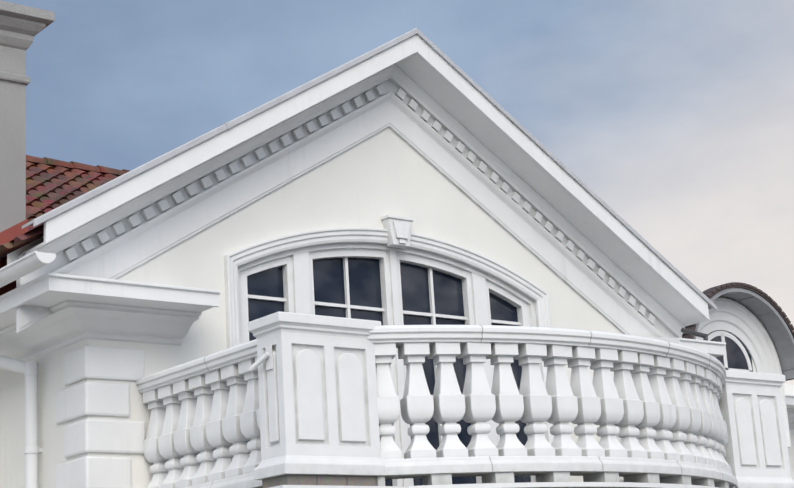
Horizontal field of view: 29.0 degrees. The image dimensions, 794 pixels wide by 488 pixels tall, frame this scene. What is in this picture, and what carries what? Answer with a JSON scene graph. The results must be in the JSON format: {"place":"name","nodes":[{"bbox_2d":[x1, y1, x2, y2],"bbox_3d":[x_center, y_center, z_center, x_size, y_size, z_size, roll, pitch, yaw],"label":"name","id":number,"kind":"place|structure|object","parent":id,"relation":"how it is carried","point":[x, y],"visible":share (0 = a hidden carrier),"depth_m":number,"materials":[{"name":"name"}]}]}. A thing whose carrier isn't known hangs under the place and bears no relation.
{"place":"outdoors","nodes":[
{"label":"outdoors","id":0,"kind":"place"},
{"bbox_2d":[262,475,377,487],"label":"balcony piers","id":1,"kind":"structure","parent":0,"point":[333,480],"depth_m":9.92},
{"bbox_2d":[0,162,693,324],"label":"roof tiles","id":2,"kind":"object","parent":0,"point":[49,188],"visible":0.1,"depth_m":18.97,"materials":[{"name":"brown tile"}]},
{"bbox_2d":[0,219,27,295],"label":"roof tiles","id":3,"kind":"object","parent":2,"relation":"on","point":[9,234],"visible":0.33,"depth_m":13.17,"materials":[{"name":"brown tile"}]},
{"bbox_2d":[26,155,129,175],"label":"roof ridge tiles","id":4,"kind":"object","parent":2,"relation":"on","point":[69,165],"visible":0.19,"depth_m":21.07,"materials":[{"name":"brown tile"}]},
{"bbox_2d":[1,0,793,384],"label":"sky","id":5,"kind":"structure","parent":0,"point":[678,115],"materials":[{"name":"blue"}]},
{"bbox_2d":[270,482,718,487],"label":"balcony ledge","id":6,"kind":"object","parent":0,"point":[570,484],"visible":0.9,"depth_m":10.39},
{"bbox_2d":[524,487,645,487],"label":"balcony slab","id":7,"kind":"structure","parent":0,"point":[584,487],"depth_m":10.61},
{"bbox_2d":[682,282,793,380],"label":"dormer roof","id":8,"kind":"structure","parent":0,"point":[710,293],"depth_m":18.34,"materials":[{"name":"grey metal"}]},
{"bbox_2d":[696,298,790,446],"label":"wall","id":9,"kind":"structure","parent":0,"point":[743,325],"depth_m":18.68,"materials":[{"name":"white paint"}]},
{"bbox_2d":[708,330,752,370],"bbox_3d":[3.949,1.706,18.306,1.004,1.402,0.004,8,-18,-38],"label":"dormer glass","id":10,"kind":"object","parent":9,"relation":"in","point":[736,359],"depth_m":18.51,"materials":[{"name":"black glass"}]},
{"bbox_2d":[694,287,793,379],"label":"dormer roof edge","id":11,"kind":"object","parent":9,"relation":"on","point":[764,312],"visible":0.44,"depth_m":18.72,"materials":[{"name":"white paint"}]},
{"label":"ground","id":12,"kind":"structure","parent":0,"visible":0},
{"bbox_2d":[0,127,793,487],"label":"house wall","id":13,"kind":"structure","parent":12,"relation":"on","point":[370,181],"depth_m":13.21,"materials":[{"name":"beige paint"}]},
{"bbox_2d":[0,251,55,487],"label":"gutter downpipe","id":14,"kind":"object","parent":13,"relation":"attached to","point":[22,266],"visible":1,"depth_m":12.01,"materials":[{"name":"white paint"}]},
{"bbox_2d":[56,345,144,487],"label":"corner quoins","id":15,"kind":"object","parent":13,"relation":"attached to","point":[85,436],"depth_m":11.65,"materials":[{"name":"white paint"}]},
{"bbox_2d":[238,243,545,485],"bbox_3d":[0.006,1.182,13.602,3.410,2.405,0.100,8,-18,-38],"label":"window frame","id":16,"kind":"object","parent":13,"relation":"in","point":[478,286],"visible":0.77,"depth_m":13.71,"materials":[{"name":"white wood"}]},
{"bbox_2d":[247,258,530,485],"bbox_3d":[-0.032,1.129,13.659,3.400,2.500,0.001,8,-18,-38],"label":"window glass","id":17,"kind":"object","parent":16,"relation":"in","point":[364,281],"depth_m":13.79,"materials":[{"name":"black glass"}]},
{"bbox_2d":[0,34,793,459],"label":"cornices","id":18,"kind":"structure","parent":13,"relation":"attached to","point":[428,104],"depth_m":13.54,"materials":[{"name":"white paint"}]},
{"bbox_2d":[22,28,716,309],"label":"roof edge trim","id":19,"kind":"structure","parent":18,"relation":"on","point":[212,133],"depth_m":13.38,"materials":[{"name":"white paint"}]},
{"bbox_2d":[681,328,707,340],"bbox_3d":[3.034,0.955,15.612,0.330,0.192,0.048,5,-17,-30],"label":"rake pipe stub","id":20,"kind":"object","parent":18,"relation":"attached to","point":[695,333],"visible":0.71,"depth_m":15.61,"materials":[{"name":"grey metal"}]},
{"bbox_2d":[136,311,793,487],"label":"balcony balustrade","id":21,"kind":"object","parent":13,"relation":"attached to","point":[318,406],"visible":0.71,"depth_m":10.38,"materials":[{"name":"white concrete"}]},
{"bbox_2d":[249,344,272,371],"bbox_3d":[-0.889,0.750,10.065,0.176,0.160,0.053,-11,-16,26],"label":"bracket","id":22,"kind":"object","parent":21,"relation":"attached to","point":[267,356],"visible":0.98,"depth_m":10.04,"materials":[{"name":"white metal"}]},
{"bbox_2d":[143,342,731,487],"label":"balcony balusters","id":23,"kind":"object","parent":21,"relation":"attached to","point":[658,407],"visible":0.77,"depth_m":10.94,"materials":[{"name":"white concrete"}]},
{"bbox_2d":[204,325,737,486],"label":"railing joints","id":24,"kind":"object","parent":21,"relation":"attached to","point":[598,456],"visible":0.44,"depth_m":11.06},
{"bbox_2d":[378,472,734,487],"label":"balcony rail blocks","id":25,"kind":"structure","parent":21,"relation":"attached to","point":[446,479],"depth_m":10.86,"materials":[{"name":"white concrete"}]},
{"bbox_2d":[386,244,545,436],"bbox_3d":[0.004,1.170,13.606,3.460,2.430,0.157,8,-18,-38],"label":"window frame edge","id":26,"kind":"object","parent":13,"relation":"attached to","point":[515,289],"depth_m":14.59,"materials":[{"name":"white paint"}]},
{"bbox_3d":[-9.095,-0.342,15.545,19.740,3.424,14.410,8,-18,-38],"label":"roof","id":27,"kind":"object","parent":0,"visible":0},
{"bbox_2d":[0,0,54,231],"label":"chimney","id":28,"kind":"object","parent":27,"relation":"on","point":[21,26],"visible":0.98,"depth_m":13.51,"materials":[{"name":"white paint"}]}
]}

